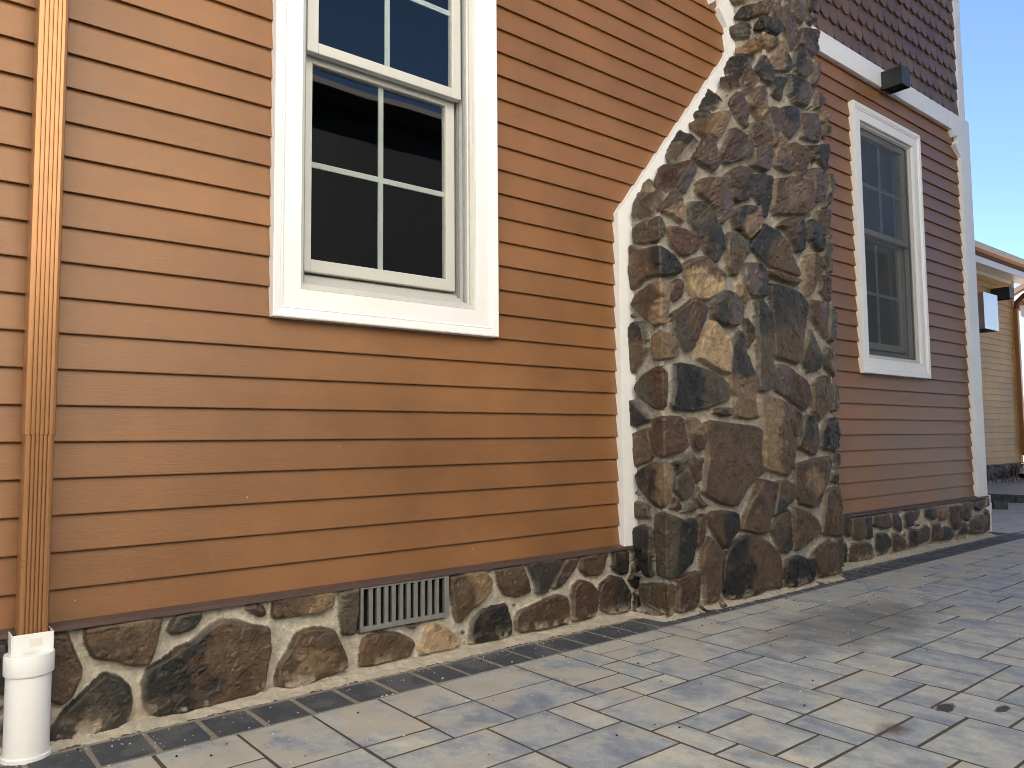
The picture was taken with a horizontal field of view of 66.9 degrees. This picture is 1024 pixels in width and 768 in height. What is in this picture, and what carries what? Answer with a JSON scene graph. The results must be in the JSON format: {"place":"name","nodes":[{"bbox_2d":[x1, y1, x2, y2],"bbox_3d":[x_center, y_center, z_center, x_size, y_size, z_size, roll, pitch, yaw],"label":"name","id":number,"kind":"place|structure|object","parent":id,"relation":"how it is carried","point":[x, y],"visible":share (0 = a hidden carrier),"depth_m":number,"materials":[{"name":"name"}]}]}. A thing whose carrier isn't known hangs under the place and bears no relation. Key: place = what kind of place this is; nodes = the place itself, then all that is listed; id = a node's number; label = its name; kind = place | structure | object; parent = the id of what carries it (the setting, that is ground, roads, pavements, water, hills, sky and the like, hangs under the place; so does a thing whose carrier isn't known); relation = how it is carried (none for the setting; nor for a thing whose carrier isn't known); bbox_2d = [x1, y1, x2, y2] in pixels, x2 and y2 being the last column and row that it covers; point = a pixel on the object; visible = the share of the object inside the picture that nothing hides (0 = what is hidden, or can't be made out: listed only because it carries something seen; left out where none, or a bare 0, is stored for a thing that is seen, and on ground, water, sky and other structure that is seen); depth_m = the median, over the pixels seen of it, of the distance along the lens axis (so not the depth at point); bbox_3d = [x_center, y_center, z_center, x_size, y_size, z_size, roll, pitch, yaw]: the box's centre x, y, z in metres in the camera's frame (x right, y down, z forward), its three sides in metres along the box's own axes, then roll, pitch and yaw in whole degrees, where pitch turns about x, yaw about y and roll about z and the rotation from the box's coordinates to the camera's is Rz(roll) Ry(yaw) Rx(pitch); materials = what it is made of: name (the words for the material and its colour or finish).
{"place":"outdoors","nodes":[
{"label":"outdoors","id":0,"kind":"place"},
{"bbox_2d":[59,481,1023,767],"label":"paving","id":1,"kind":"structure","parent":0,"point":[986,743],"depth_m":2.41,"materials":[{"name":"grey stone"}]},
{"bbox_2d":[0,531,1023,767],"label":"paving border","id":2,"kind":"object","parent":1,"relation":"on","point":[106,753],"visible":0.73,"depth_m":2.53,"materials":[{"name":"grey stone"}]},
{"bbox_2d":[0,532,997,755],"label":"sand","id":3,"kind":"structure","parent":2,"relation":"on","point":[142,723],"depth_m":2.83,"materials":[{"name":"beige sand"}]},
{"bbox_2d":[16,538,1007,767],"bbox_3d":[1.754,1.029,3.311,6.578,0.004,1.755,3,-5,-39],"label":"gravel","id":4,"kind":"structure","parent":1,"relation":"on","point":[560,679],"depth_m":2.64,"materials":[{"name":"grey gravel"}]},
{"bbox_2d":[985,495,991,531],"bbox_3d":[3.982,1.099,6.521,0.104,0.330,0.104,3,-5,-39],"label":"standpipe","id":5,"kind":"object","parent":1,"relation":"on","point":[989,508],"visible":0.21,"depth_m":6.48,"materials":[{"name":"white plastic"}]},
{"bbox_2d":[990,494,1002,500],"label":"edging block","id":6,"kind":"structure","parent":1,"relation":"on","point":[997,497],"depth_m":9.28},
{"bbox_2d":[992,500,1007,509],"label":"edging block","id":7,"kind":"structure","parent":1,"relation":"on","point":[1000,505],"depth_m":8.34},
{"bbox_2d":[1003,494,1016,502],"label":"edging block","id":8,"kind":"structure","parent":1,"relation":"on","point":[1009,498],"depth_m":9.17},
{"bbox_2d":[1016,495,1023,502],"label":"edging block","id":9,"kind":"structure","parent":1,"relation":"on","point":[1019,498],"depth_m":9.08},
{"bbox_2d":[959,0,1023,392],"label":"sky","id":10,"kind":"structure","parent":0,"point":[992,31],"materials":[{"name":"blue"}]},
{"bbox_2d":[1014,283,1023,367],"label":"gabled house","id":11,"kind":"structure","parent":0,"point":[1018,290],"depth_m":17.50,"materials":[{"name":"white"}]},
{"label":"ground","id":12,"kind":"structure","parent":0,"visible":0},
{"bbox_2d":[0,0,989,747],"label":"house","id":13,"kind":"structure","parent":12,"relation":"on","point":[512,316],"depth_m":3.26,"materials":[{"name":"paint"}]},
{"bbox_2d":[0,0,68,765],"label":"downspout","id":14,"kind":"object","parent":13,"relation":"attached to","point":[28,662],"visible":1,"depth_m":2.08,"materials":[{"name":"orange metal"}]},
{"bbox_2d":[268,0,498,337],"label":"window","id":15,"kind":"structure","parent":13,"relation":"in","point":[465,301],"depth_m":2.98,"materials":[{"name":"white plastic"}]},
{"bbox_2d":[357,576,448,632],"bbox_3d":[-0.397,0.795,2.825,0.372,0.152,0.051,3,-5,-39],"label":"foundation vent","id":16,"kind":"object","parent":13,"relation":"attached to","point":[395,604],"visible":1,"depth_m":2.81,"materials":[{"name":"metal"}]},
{"bbox_2d":[847,100,930,378],"bbox_3d":[2.648,-0.971,5.531,1.020,1.843,0.163,3,-5,-39],"label":"window","id":17,"kind":"structure","parent":13,"relation":"in","point":[910,359],"depth_m":5.69,"materials":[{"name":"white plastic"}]},
{"bbox_2d":[881,65,909,93],"bbox_3d":[2.708,-2.149,5.482,0.125,0.130,0.156,3,-5,-39],"label":"wall lamp","id":18,"kind":"object","parent":13,"relation":"attached to","point":[895,79],"visible":1,"depth_m":5.45,"materials":[{"name":"black metal"}]},
{"bbox_2d":[975,240,1023,484],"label":"neighbour house","id":19,"kind":"structure","parent":12,"relation":"on","point":[996,268],"depth_m":13.01,"materials":[{"name":"paint"}]},
{"bbox_2d":[977,292,998,332],"bbox_3d":[7.497,-1.136,12.377,0.570,0.580,0.290,3,-5,-39],"label":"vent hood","id":20,"kind":"object","parent":19,"relation":"attached to","point":[988,311],"visible":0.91,"depth_m":12.20,"materials":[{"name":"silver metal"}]},
{"bbox_2d":[991,286,1013,300],"bbox_3d":[8.241,-1.514,13.023,0.210,0.190,0.280,3,-5,-39],"label":"wall lamp","id":21,"kind":"object","parent":19,"relation":"attached to","point":[1004,293],"visible":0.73,"depth_m":12.94,"materials":[{"name":"black metal"}]},
{"bbox_2d":[1013,293,1023,454],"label":"downspout","id":22,"kind":"object","parent":19,"relation":"attached to","point":[1016,320],"visible":1,"depth_m":13.56,"materials":[{"name":"brown paint"}]},
{"bbox_2d":[1018,466,1023,479],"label":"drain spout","id":23,"kind":"object","parent":19,"relation":"attached to","point":[1021,474],"visible":1,"depth_m":12.92,"materials":[{"name":"white plastic"}]}
]}

